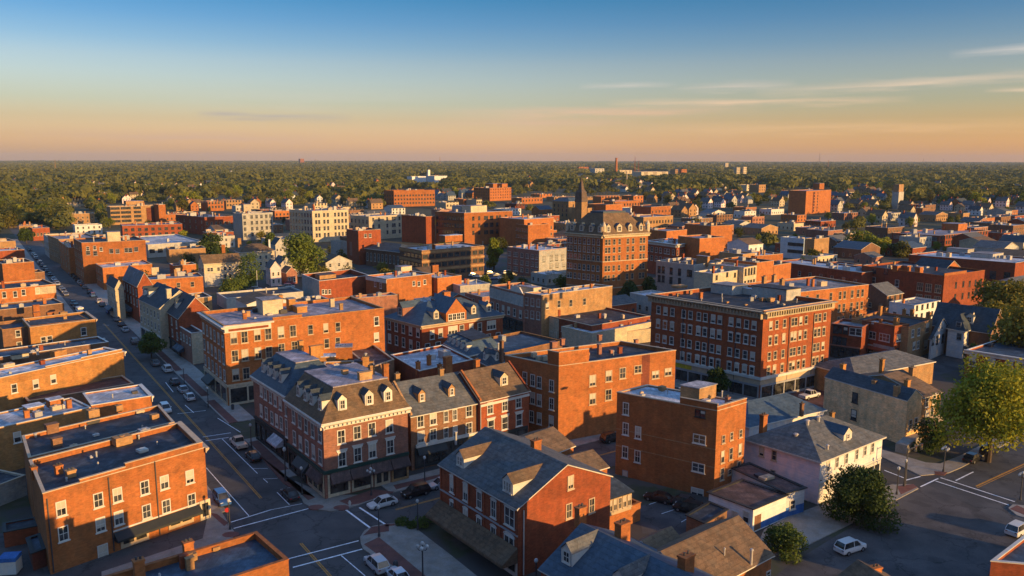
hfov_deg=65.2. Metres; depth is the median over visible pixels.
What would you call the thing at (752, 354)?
window
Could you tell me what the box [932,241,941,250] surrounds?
tree
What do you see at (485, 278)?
tree
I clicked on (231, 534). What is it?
kerb ramp
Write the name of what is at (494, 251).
tree
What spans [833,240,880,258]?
building
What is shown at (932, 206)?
building
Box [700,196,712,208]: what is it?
house
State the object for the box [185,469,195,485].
window
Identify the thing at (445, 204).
brick building
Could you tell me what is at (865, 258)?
building
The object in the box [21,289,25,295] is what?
window
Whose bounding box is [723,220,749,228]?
building
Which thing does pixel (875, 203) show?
house
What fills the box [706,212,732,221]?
building
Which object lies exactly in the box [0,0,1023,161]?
sky
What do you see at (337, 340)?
window
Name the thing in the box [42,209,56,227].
tree
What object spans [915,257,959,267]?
brick building
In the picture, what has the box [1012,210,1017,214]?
building
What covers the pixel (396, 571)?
parked car
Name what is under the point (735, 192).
house
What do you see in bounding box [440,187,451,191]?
house
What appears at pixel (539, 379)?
window
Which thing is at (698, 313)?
window
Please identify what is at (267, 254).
house
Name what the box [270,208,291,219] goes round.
building
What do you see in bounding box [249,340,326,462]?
corner building
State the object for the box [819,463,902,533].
tree
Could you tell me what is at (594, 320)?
shop building
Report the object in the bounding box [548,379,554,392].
window
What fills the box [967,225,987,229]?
building
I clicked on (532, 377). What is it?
window
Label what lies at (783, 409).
wing
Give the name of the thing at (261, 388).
window
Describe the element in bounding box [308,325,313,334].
window
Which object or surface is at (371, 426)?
window
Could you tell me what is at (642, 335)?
shop building
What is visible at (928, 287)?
window
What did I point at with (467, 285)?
shop building
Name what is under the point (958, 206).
house
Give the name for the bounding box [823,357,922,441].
stone building
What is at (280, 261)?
house
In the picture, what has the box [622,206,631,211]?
building
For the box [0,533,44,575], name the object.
yard
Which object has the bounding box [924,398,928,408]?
window
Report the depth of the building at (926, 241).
481.29 m
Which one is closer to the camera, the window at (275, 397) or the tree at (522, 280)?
the window at (275, 397)
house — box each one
[121,194,127,203]
[128,192,138,198]
[173,200,188,210]
[189,200,198,210]
[190,198,200,207]
[197,245,241,286]
[234,238,275,270]
[248,197,259,208]
[265,259,281,285]
[267,199,275,206]
[270,237,285,257]
[274,255,291,267]
[281,197,292,208]
[281,265,297,283]
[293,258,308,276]
[314,194,322,201]
[331,193,340,204]
[345,197,358,206]
[367,198,382,208]
[391,367,477,470]
[425,427,612,575]
[437,192,444,199]
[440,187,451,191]
[444,191,455,199]
[458,188,468,197]
[458,357,530,435]
[466,189,473,197]
[474,339,504,367]
[538,503,712,575]
[611,183,619,188]
[621,186,627,191]
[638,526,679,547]
[644,186,654,192]
[646,194,657,201]
[655,515,774,575]
[661,192,674,201]
[666,201,678,207]
[671,204,687,216]
[674,196,685,201]
[679,201,696,215]
[688,194,695,200]
[689,188,698,194]
[699,191,708,196]
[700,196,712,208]
[702,188,712,192]
[712,195,723,204]
[713,197,725,206]
[717,189,727,195]
[724,194,737,205]
[732,189,743,194]
[735,193,743,202]
[743,195,752,203]
[744,412,886,504]
[771,196,784,205]
[779,190,788,199]
[814,350,935,390]
[830,198,842,210]
[832,194,850,202]
[835,196,844,207]
[837,559,889,575]
[844,189,854,192]
[848,198,863,209]
[855,185,867,193]
[856,206,869,218]
[861,194,874,199]
[862,365,942,429]
[864,198,878,207]
[865,208,887,223]
[866,186,876,192]
[870,189,883,195]
[876,192,887,200]
[897,204,915,211]
[898,199,914,206]
[899,210,917,226]
[928,317,947,358]
[931,302,1002,353]
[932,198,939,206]
[940,200,952,210]
[945,310,974,358]
[952,197,965,208]
[954,202,965,211]
[962,199,975,210]
[968,205,983,215]
[975,201,993,213]
[995,195,1009,206]
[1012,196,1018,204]
[1015,201,1023,212]
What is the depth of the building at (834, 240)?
469.02 m
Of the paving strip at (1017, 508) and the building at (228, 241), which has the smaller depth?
the paving strip at (1017, 508)
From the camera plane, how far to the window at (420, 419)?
134.99 m
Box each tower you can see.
[575,175,587,221]
[891,184,903,208]
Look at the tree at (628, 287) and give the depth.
287.96 m
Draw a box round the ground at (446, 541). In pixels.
[0,161,1023,575]
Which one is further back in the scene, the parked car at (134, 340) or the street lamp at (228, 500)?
the parked car at (134, 340)
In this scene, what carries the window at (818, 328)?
in the hotel building at (763, 339)
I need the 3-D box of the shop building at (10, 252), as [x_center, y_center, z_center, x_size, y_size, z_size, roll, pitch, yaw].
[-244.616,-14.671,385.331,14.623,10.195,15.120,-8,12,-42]
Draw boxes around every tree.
[0,200,14,209]
[1,211,18,227]
[5,205,24,223]
[7,210,21,227]
[16,227,35,242]
[18,198,32,206]
[24,207,34,221]
[32,203,48,209]
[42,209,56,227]
[51,191,63,201]
[55,206,64,211]
[106,193,116,203]
[106,218,114,227]
[111,183,118,190]
[136,330,167,358]
[159,186,166,194]
[163,198,173,207]
[165,188,177,197]
[175,198,188,210]
[178,197,189,210]
[178,230,187,236]
[180,252,195,263]
[181,191,188,197]
[189,191,202,200]
[196,231,228,254]
[210,186,218,194]
[212,246,220,253]
[224,190,232,197]
[231,191,240,197]
[232,251,263,287]
[233,184,242,196]
[255,230,265,240]
[262,232,274,245]
[266,190,280,196]
[282,189,293,197]
[282,231,326,273]
[288,185,297,190]
[292,187,306,197]
[304,191,312,200]
[315,265,330,272]
[336,249,348,258]
[339,194,347,203]
[374,261,389,270]
[377,268,392,273]
[480,274,490,284]
[485,237,503,269]
[497,237,507,249]
[498,274,510,283]
[506,271,514,280]
[517,276,529,283]
[519,180,529,187]
[539,184,547,191]
[552,274,565,287]
[599,183,607,188]
[616,280,639,296]
[641,276,656,290]
[663,193,673,202]
[690,199,701,210]
[695,193,701,199]
[704,367,731,395]
[732,227,743,236]
[752,195,762,205]
[807,248,823,255]
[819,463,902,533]
[824,212,831,219]
[830,184,839,191]
[842,222,850,230]
[843,228,876,244]
[866,213,877,224]
[871,237,891,253]
[874,182,883,188]
[888,240,910,257]
[905,216,916,226]
[925,352,1023,462]
[926,190,936,202]
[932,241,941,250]
[935,190,943,195]
[937,195,947,203]
[945,190,960,197]
[946,216,954,221]
[959,190,970,199]
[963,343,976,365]
[967,192,986,201]
[970,278,1023,308]
[983,298,1014,328]
[987,297,1023,347]
[993,189,1010,200]
[1014,192,1023,203]
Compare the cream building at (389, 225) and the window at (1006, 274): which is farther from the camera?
the cream building at (389, 225)
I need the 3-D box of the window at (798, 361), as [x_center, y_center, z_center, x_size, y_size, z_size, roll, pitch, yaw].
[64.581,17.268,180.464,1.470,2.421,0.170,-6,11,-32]
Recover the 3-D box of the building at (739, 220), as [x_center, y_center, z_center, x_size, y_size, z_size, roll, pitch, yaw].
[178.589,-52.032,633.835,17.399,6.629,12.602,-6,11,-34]
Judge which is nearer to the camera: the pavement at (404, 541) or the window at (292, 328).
the pavement at (404, 541)
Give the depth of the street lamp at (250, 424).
145.31 m
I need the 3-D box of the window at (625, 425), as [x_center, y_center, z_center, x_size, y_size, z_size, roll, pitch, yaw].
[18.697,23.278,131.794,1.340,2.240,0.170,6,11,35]
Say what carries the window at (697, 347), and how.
in the hotel building at (763, 339)
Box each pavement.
[12,239,224,511]
[85,283,254,423]
[101,507,233,575]
[244,437,296,477]
[295,481,389,511]
[360,523,476,575]
[381,396,752,492]
[675,381,736,396]
[760,484,917,555]
[881,433,1023,475]
[1008,504,1023,517]
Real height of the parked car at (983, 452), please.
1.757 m
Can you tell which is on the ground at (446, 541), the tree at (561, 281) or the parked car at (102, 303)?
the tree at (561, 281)
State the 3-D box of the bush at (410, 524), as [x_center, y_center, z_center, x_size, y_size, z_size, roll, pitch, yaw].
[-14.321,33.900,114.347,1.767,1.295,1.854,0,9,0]
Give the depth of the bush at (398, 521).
114.87 m
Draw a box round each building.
[0,238,15,247]
[0,246,24,258]
[0,257,34,282]
[0,279,56,302]
[0,298,64,321]
[0,304,87,348]
[0,336,108,364]
[0,347,126,411]
[0,396,90,470]
[19,221,32,232]
[22,311,97,344]
[22,404,174,516]
[29,224,49,240]
[29,421,210,574]
[35,269,44,278]
[43,231,84,257]
[48,232,96,263]
[59,240,75,276]
[67,198,84,206]
[69,211,94,223]
[73,222,102,233]
[73,231,146,283]
[82,384,153,417]
[95,260,151,289]
[104,275,125,318]
[105,531,288,575]
[107,200,154,224]
[120,221,182,235]
[122,265,152,322]
[136,234,199,257]
[138,282,182,348]
[147,267,203,292]
[153,202,165,221]
[165,287,209,356]
[166,211,183,220]
[166,243,205,262]
[169,259,196,273]
[172,325,203,364]
[174,209,195,212]
[176,212,232,234]
[188,292,212,309]
[197,294,384,405]
[201,199,223,204]
[201,200,223,210]
[202,229,233,234]
[208,224,233,230]
[217,232,234,247]
[220,197,243,208]
[232,203,243,212]
[233,204,273,240]
[235,291,285,307]
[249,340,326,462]
[256,209,271,211]
[261,236,289,245]
[264,232,303,239]
[269,207,286,211]
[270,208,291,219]
[273,223,282,233]
[282,361,411,498]
[285,219,289,229]
[289,204,348,242]
[296,295,327,301]
[302,269,367,297]
[305,199,326,207]
[318,253,351,270]
[319,343,373,367]
[336,201,349,208]
[340,235,346,240]
[346,227,380,264]
[349,203,363,212]
[349,212,361,222]
[350,211,401,238]
[351,292,397,315]
[363,210,387,213]
[364,242,407,268]
[366,265,438,303]
[384,188,434,206]
[384,205,404,213]
[384,290,505,352]
[390,344,473,380]
[399,234,484,276]
[401,212,434,243]
[412,266,430,272]
[414,297,430,304]
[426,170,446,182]
[430,290,470,300]
[431,207,451,215]
[431,270,461,296]
[435,200,458,208]
[435,205,512,244]
[443,329,496,363]
[453,278,489,295]
[454,197,471,204]
[465,289,489,303]
[466,197,481,204]
[474,183,510,200]
[484,331,561,359]
[489,281,556,331]
[494,206,520,214]
[499,214,553,245]
[505,200,524,208]
[505,334,675,439]
[507,243,565,275]
[511,196,542,203]
[516,222,548,245]
[518,283,611,336]
[531,191,551,197]
[531,270,565,284]
[532,205,551,215]
[537,240,566,246]
[538,213,558,221]
[545,236,566,242]
[546,194,574,200]
[549,307,649,338]
[553,230,565,236]
[554,219,576,229]
[561,319,650,346]
[564,210,650,295]
[572,206,593,220]
[587,192,612,199]
[588,202,621,210]
[593,195,621,202]
[602,198,639,206]
[612,294,637,312]
[615,380,746,496]
[621,195,642,203]
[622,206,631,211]
[627,327,650,342]
[630,290,662,314]
[631,213,672,227]
[632,204,670,214]
[646,274,837,398]
[647,238,685,273]
[648,228,686,239]
[656,253,723,291]
[669,222,686,228]
[678,234,723,260]
[681,215,712,222]
[684,222,732,247]
[693,266,737,288]
[700,209,725,216]
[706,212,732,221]
[709,260,756,282]
[719,248,754,258]
[722,256,773,281]
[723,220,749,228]
[724,219,750,222]
[727,237,763,251]
[733,205,756,213]
[734,209,755,217]
[739,184,749,190]
[741,214,763,223]
[742,223,777,234]
[744,276,868,336]
[748,249,782,260]
[749,183,765,192]
[756,256,790,279]
[759,207,783,214]
[775,242,779,252]
[777,220,803,230]
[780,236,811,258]
[781,212,805,221]
[781,258,872,284]
[788,183,830,213]
[795,225,826,234]
[800,250,837,261]
[804,235,829,253]
[805,217,835,226]
[806,227,842,237]
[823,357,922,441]
[825,234,849,249]
[829,310,869,357]
[831,210,857,219]
[832,261,861,265]
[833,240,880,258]
[834,229,855,239]
[851,308,932,356]
[854,251,882,264]
[862,261,984,304]
[862,305,908,353]
[864,223,904,238]
[867,281,903,311]
[885,241,925,257]
[887,211,900,220]
[889,297,940,318]
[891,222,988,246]
[899,233,931,247]
[908,202,935,210]
[908,247,1023,282]
[915,205,930,215]
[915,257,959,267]
[919,211,947,221]
[948,210,969,218]
[951,232,984,246]
[959,236,996,247]
[960,217,987,223]
[964,334,1023,381]
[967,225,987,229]
[972,240,1017,251]
[973,220,1004,229]
[975,216,994,221]
[981,215,1010,221]
[986,207,1011,214]
[988,229,1015,240]
[989,222,1023,234]
[990,535,1023,575]
[992,248,1023,256]
[995,275,1023,283]
[998,234,1023,249]
[1001,213,1023,219]
[1002,231,1023,235]
[1007,218,1023,223]
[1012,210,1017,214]
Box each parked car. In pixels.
[89,292,95,296]
[99,301,105,306]
[113,316,120,321]
[117,321,125,326]
[121,326,128,331]
[130,337,138,343]
[150,359,159,366]
[159,401,171,412]
[161,364,172,372]
[169,377,180,385]
[177,384,188,393]
[183,392,195,400]
[212,487,231,506]
[245,450,261,462]
[280,487,299,501]
[363,553,389,574]
[367,494,397,509]
[385,566,408,575]
[400,481,430,498]
[428,476,439,489]
[599,431,615,443]
[643,490,673,504]
[670,493,695,504]
[672,498,703,511]
[833,536,866,555]
[962,451,982,463]
[979,443,999,454]
[1004,519,1023,537]
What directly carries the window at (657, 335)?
in the hotel building at (763, 339)
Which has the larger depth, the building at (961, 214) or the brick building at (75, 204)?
the brick building at (75, 204)
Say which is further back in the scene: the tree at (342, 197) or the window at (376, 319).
the tree at (342, 197)
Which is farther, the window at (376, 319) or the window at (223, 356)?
the window at (376, 319)
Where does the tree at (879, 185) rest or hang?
on the ground at (446, 541)
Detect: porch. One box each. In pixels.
[607,473,633,515]
[895,433,921,453]
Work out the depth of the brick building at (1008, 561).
93.04 m
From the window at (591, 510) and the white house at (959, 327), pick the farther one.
the white house at (959, 327)
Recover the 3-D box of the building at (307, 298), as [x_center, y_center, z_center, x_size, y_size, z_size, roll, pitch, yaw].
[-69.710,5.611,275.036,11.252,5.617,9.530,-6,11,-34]
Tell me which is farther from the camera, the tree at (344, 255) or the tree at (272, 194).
the tree at (272, 194)
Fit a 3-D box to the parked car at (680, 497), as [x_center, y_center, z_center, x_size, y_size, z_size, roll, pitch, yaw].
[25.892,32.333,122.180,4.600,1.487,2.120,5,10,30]
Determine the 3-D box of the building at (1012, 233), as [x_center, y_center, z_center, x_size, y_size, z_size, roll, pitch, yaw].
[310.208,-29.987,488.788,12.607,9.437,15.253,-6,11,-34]
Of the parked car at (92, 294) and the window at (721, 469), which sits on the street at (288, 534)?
the parked car at (92, 294)
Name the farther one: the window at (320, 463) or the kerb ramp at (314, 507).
the window at (320, 463)
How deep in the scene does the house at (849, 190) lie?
1160.84 m
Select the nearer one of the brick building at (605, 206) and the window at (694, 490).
the window at (694, 490)
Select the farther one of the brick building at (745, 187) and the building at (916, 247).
the brick building at (745, 187)
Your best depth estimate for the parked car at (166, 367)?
197.02 m
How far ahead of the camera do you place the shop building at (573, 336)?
224.44 m
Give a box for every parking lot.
[640,493,695,534]
[776,485,1022,575]
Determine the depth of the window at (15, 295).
274.83 m
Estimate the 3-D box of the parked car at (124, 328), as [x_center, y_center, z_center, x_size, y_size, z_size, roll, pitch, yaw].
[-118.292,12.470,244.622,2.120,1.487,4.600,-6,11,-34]
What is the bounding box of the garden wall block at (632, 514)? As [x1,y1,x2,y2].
[609,498,640,530]
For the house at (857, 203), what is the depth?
854.82 m
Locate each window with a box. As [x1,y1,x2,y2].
[2,291,6,298]
[10,383,18,394]
[13,291,17,297]
[13,431,22,444]
[15,330,20,337]
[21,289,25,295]
[32,379,39,389]
[40,336,46,343]
[47,335,52,342]
[50,374,57,384]
[55,500,68,518]
[57,525,70,543]
[80,327,87,335]
[93,491,104,509]
[95,516,106,534]
[97,543,108,557]
[112,486,123,504]
[113,509,124,527]
[139,479,150,496]
[141,503,152,520]
[159,474,170,491]
[161,498,171,515]
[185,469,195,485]
[187,492,195,507]
[222,352,224,365]
[230,332,237,344]
[231,350,239,362]
[232,368,239,381]
[241,331,247,343]
[241,349,249,361]
[242,367,249,380]
[254,329,261,341]
[254,347,262,359]
[260,386,262,397]
[260,404,262,417]
[264,328,272,340]
[264,389,266,401]
[264,407,267,420]
[265,346,272,358]
[269,391,272,404]
[270,411,273,425]
[273,394,276,407]
[275,413,278,428]
[277,326,284,338]
[278,343,284,351]
[278,397,281,411]
[279,416,282,430]
[285,419,287,438]
[289,325,296,337]
[291,341,297,349]
[291,410,295,424]
[292,430,296,446]
[298,414,301,429]
[298,435,302,451]
[304,418,308,434]
[305,439,308,456]
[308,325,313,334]
[310,423,314,439]
[311,443,315,460]
[317,428,321,444]
[318,448,322,466]
[323,323,328,333]
[324,338,328,348]
[335,322,340,332]
[335,337,339,343]
[336,448,347,467]
[337,429,346,445]
[352,443,362,463]
[353,425,361,441]
[367,422,376,437]
[367,440,377,459]
[374,316,379,326]
[374,332,379,342]
[385,419,393,434]
[385,436,395,455]
[388,333,391,343]
[395,335,397,345]
[402,337,404,347]
[409,339,412,349]
[416,328,419,337]
[416,341,419,348]
[416,415,424,428]
[417,430,425,444]
[429,413,437,426]
[429,428,436,441]
[430,330,434,339]
[438,328,443,338]
[443,411,448,423]
[443,427,448,438]
[448,325,457,333]
[449,474,454,494]
[449,499,453,507]
[452,409,457,421]
[453,425,457,436]
[459,325,463,330]
[462,481,467,503]
[462,506,467,516]
[465,406,472,418]
[466,422,471,433]
[475,489,481,511]
[475,514,481,525]
[478,322,482,331]
[486,401,493,415]
[487,320,495,330]
[487,416,495,428]
[490,497,496,520]
[490,523,496,533]
[500,413,509,430]
[501,401,508,412]
[503,504,514,530]
[503,531,514,545]
[515,398,521,409]
[515,410,523,427]
[522,371,527,384]
[529,392,534,404]
[529,410,533,423]
[530,374,534,386]
[536,376,541,389]
[536,394,541,406]
[536,412,541,425]
[545,302,549,309]
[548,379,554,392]
[548,397,554,410]
[549,415,553,426]
[557,300,560,307]
[565,502,572,520]
[567,474,574,491]
[569,299,572,306]
[588,497,595,514]
[589,374,596,387]
[589,393,596,405]
[604,389,611,401]
[605,370,612,382]
[610,499,612,513]
[613,498,617,512]
[618,496,621,510]
[619,367,626,379]
[621,422,628,436]
[621,445,628,459]
[622,402,628,416]
[622,470,627,476]
[622,495,627,509]
[627,493,631,507]
[633,365,641,374]
[633,450,640,463]
[634,426,641,439]
[651,370,659,379]
[655,319,660,328]
[655,334,659,342]
[656,306,660,314]
[662,335,666,343]
[663,307,667,315]
[663,320,667,329]
[664,367,671,376]
[669,321,674,330]
[669,336,673,345]
[670,308,674,316]
[679,351,684,360]
[680,323,685,333]
[680,338,684,347]
[681,310,685,318]
[686,352,690,362]
[687,324,692,334]
[687,339,691,348]
[688,311,692,319]
[691,462,704,474]
[691,487,703,495]
[692,433,705,445]
[694,354,699,364]
[694,409,700,417]
[695,341,699,350]
[696,312,700,321]
[696,325,700,335]
[700,410,705,419]
[701,342,706,351]
[701,355,705,365]
[702,313,707,322]
[702,327,707,336]
[708,357,713,367]
[709,328,714,338]
[709,344,713,353]
[710,314,715,323]
[715,345,720,354]
[715,358,720,367]
[717,315,722,324]
[717,329,721,339]
[719,467,724,481]
[720,450,724,464]
[721,435,725,444]
[726,360,731,371]
[727,347,731,356]
[728,317,733,326]
[728,331,732,341]
[728,447,733,461]
[729,432,733,441]
[731,510,737,516]
[734,348,739,358]
[734,362,739,372]
[735,332,740,343]
[736,318,740,327]
[737,443,742,456]
[738,429,742,438]
[741,364,747,374]
[742,334,748,344]
[742,350,747,359]
[742,510,749,525]
[743,319,748,329]
[749,351,754,361]
[749,365,754,375]
[750,335,755,345]
[751,321,756,330]
[758,446,764,457]
[766,365,770,375]
[767,352,771,361]
[768,321,772,330]
[768,335,771,345]
[770,450,776,461]
[772,364,776,374]
[773,351,776,360]
[774,320,778,329]
[774,334,777,344]
[780,349,784,358]
[780,363,784,372]
[781,333,785,343]
[782,319,786,328]
[788,361,792,371]
[789,347,792,356]
[789,499,795,511]
[790,317,794,326]
[790,331,794,341]
[791,360,794,370]
[792,347,795,356]
[793,331,796,341]
[794,317,797,326]
[796,359,799,369]
[797,330,801,340]
[797,346,800,355]
[798,316,802,325]
[801,358,805,368]
[802,345,805,354]
[803,329,806,339]
[804,315,807,324]
[811,356,814,366]
[812,343,815,352]
[813,327,816,337]
[814,314,817,322]
[815,355,818,364]
[816,342,819,351]
[817,327,820,336]
[818,313,821,322]
[820,341,824,350]
[820,354,823,361]
[822,312,826,321]
[822,326,825,336]
[825,461,830,473]
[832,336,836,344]
[833,325,837,333]
[834,457,839,469]
[837,325,842,333]
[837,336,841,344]
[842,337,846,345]
[843,326,847,334]
[844,453,848,465]
[849,327,855,335]
[850,409,856,421]
[851,392,857,404]
[854,449,858,461]
[855,328,861,336]
[863,446,866,457]
[868,331,875,339]
[870,443,874,453]
[878,333,889,342]
[896,334,900,341]
[908,419,912,430]
[914,417,917,428]
[916,282,922,290]
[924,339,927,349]
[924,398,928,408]
[925,283,931,292]
[925,322,929,333]
[934,284,941,293]
[956,333,961,340]
[969,355,975,366]
[989,271,995,278]
[1003,272,1010,278]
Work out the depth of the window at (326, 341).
181.32 m
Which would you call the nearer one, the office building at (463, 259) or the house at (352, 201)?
the office building at (463, 259)
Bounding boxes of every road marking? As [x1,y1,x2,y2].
[104,323,1023,575]
[165,382,1014,575]
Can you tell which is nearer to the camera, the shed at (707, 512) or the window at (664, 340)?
the shed at (707, 512)
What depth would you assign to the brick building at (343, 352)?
157.64 m
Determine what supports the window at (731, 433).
in the brick building at (689, 437)
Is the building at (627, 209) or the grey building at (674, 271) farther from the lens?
the building at (627, 209)
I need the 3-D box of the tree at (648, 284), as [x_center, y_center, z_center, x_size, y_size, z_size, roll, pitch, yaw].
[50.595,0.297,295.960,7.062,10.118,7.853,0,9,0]
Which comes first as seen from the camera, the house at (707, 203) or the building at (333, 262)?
the building at (333, 262)
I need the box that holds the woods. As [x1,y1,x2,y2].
[0,160,1023,249]
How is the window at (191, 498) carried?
in the brick building at (93, 501)
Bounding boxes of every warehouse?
[331,240,346,254]
[407,176,425,181]
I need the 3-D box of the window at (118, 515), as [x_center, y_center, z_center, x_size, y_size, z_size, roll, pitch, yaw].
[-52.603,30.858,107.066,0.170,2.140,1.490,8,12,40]
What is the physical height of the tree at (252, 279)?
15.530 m
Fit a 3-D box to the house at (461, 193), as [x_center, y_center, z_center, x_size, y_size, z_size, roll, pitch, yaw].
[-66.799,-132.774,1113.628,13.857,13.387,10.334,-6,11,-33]
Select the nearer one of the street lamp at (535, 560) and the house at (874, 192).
the street lamp at (535, 560)
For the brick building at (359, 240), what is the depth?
401.50 m
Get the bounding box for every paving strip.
[155,350,181,370]
[180,374,208,395]
[207,400,237,423]
[211,513,227,525]
[249,440,287,470]
[261,454,314,499]
[340,489,393,504]
[364,524,388,534]
[364,537,424,575]
[394,474,439,488]
[898,484,916,493]
[934,471,946,475]
[1010,505,1023,514]
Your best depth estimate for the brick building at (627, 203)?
799.88 m
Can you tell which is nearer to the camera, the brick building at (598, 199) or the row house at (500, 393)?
the row house at (500, 393)
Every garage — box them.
[706,478,789,531]
[731,462,807,517]
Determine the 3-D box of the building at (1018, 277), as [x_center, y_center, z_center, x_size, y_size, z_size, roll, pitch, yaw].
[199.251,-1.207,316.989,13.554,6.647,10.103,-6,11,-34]
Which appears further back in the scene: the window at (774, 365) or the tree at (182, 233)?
the tree at (182, 233)
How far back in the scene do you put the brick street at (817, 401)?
176.75 m
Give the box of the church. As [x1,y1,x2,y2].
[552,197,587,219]
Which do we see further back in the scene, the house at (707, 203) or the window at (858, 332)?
the house at (707, 203)
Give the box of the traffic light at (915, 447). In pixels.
[905,443,922,483]
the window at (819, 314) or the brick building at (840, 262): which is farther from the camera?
the brick building at (840, 262)
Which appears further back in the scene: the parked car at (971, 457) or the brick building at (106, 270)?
the brick building at (106, 270)
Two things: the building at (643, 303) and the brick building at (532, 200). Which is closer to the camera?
the building at (643, 303)
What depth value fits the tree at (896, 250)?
432.48 m
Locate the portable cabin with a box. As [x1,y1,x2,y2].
[0,551,22,574]
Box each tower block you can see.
[590,168,603,172]
[617,170,631,173]
[632,171,667,175]
[670,169,677,174]
[679,169,686,172]
[734,167,739,173]
[742,167,746,173]
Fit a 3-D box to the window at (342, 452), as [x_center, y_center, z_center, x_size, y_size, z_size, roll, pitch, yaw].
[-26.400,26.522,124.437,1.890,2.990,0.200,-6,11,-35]
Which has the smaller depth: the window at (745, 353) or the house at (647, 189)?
the window at (745, 353)
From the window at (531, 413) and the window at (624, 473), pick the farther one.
the window at (531, 413)
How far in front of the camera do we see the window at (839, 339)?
212.22 m
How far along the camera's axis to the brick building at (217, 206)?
816.39 m
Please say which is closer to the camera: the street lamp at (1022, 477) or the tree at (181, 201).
the street lamp at (1022, 477)
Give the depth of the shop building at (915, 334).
215.15 m
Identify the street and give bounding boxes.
[9,222,382,575]
[43,513,244,575]
[312,354,964,541]
[790,388,823,407]
[881,443,926,480]
[927,435,1023,523]
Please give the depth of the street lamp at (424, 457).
129.45 m
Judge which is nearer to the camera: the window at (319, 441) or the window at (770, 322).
the window at (319, 441)
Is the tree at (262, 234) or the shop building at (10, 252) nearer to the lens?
the shop building at (10, 252)
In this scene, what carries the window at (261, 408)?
in the corner building at (275, 378)
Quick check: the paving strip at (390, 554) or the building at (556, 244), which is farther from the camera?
the building at (556, 244)
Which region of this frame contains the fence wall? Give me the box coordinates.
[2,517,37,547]
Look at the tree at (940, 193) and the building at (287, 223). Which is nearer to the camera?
the building at (287, 223)
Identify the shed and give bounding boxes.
[0,469,26,505]
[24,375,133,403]
[25,533,46,569]
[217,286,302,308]
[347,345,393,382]
[685,501,728,531]
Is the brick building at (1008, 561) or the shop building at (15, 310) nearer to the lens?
the brick building at (1008, 561)
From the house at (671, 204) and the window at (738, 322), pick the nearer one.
the window at (738, 322)
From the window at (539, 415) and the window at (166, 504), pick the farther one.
the window at (539, 415)
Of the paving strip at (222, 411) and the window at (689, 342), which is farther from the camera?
the window at (689, 342)
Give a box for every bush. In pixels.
[217,275,248,292]
[395,515,408,526]
[406,520,416,528]
[413,515,430,528]
[762,522,808,565]
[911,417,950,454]
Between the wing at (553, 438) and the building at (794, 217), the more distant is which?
the building at (794, 217)
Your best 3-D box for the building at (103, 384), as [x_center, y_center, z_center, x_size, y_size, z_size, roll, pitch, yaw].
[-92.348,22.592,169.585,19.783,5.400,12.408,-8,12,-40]
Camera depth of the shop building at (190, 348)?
206.00 m
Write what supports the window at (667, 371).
in the brick building at (573, 392)
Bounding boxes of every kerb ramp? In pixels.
[222,532,238,537]
[308,505,323,509]
[333,505,348,510]
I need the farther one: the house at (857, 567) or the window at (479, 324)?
the window at (479, 324)
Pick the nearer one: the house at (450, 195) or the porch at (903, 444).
the porch at (903, 444)
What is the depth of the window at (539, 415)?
151.04 m
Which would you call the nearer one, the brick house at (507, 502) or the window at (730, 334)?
the brick house at (507, 502)
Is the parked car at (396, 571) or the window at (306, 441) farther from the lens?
the window at (306, 441)
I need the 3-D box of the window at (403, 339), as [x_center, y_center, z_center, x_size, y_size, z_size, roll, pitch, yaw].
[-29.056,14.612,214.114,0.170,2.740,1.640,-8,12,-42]
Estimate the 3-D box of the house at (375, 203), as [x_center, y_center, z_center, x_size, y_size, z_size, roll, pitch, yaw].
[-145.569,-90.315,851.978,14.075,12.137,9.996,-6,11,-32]
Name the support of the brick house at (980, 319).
on the ground at (446, 541)
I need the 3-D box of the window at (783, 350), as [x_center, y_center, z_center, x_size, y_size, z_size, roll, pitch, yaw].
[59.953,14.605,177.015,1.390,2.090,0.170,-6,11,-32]
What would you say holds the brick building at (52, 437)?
on the ground at (446, 541)
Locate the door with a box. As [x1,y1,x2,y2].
[754,514,760,530]
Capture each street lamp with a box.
[227,498,230,529]
[249,423,252,447]
[282,447,286,480]
[300,466,302,494]
[366,467,374,495]
[377,505,379,536]
[416,499,418,529]
[416,541,428,575]
[423,456,425,481]
[534,558,537,575]
[895,466,899,494]
[903,459,907,486]
[941,445,949,471]
[1018,471,1023,499]
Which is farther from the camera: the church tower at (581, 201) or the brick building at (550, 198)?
the brick building at (550, 198)
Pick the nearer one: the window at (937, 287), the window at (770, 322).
the window at (770, 322)
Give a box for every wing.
[519,426,575,454]
[567,449,609,472]
[744,393,835,461]
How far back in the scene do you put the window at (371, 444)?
127.39 m
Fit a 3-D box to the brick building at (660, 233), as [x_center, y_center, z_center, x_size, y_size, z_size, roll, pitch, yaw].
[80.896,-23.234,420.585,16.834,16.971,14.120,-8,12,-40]

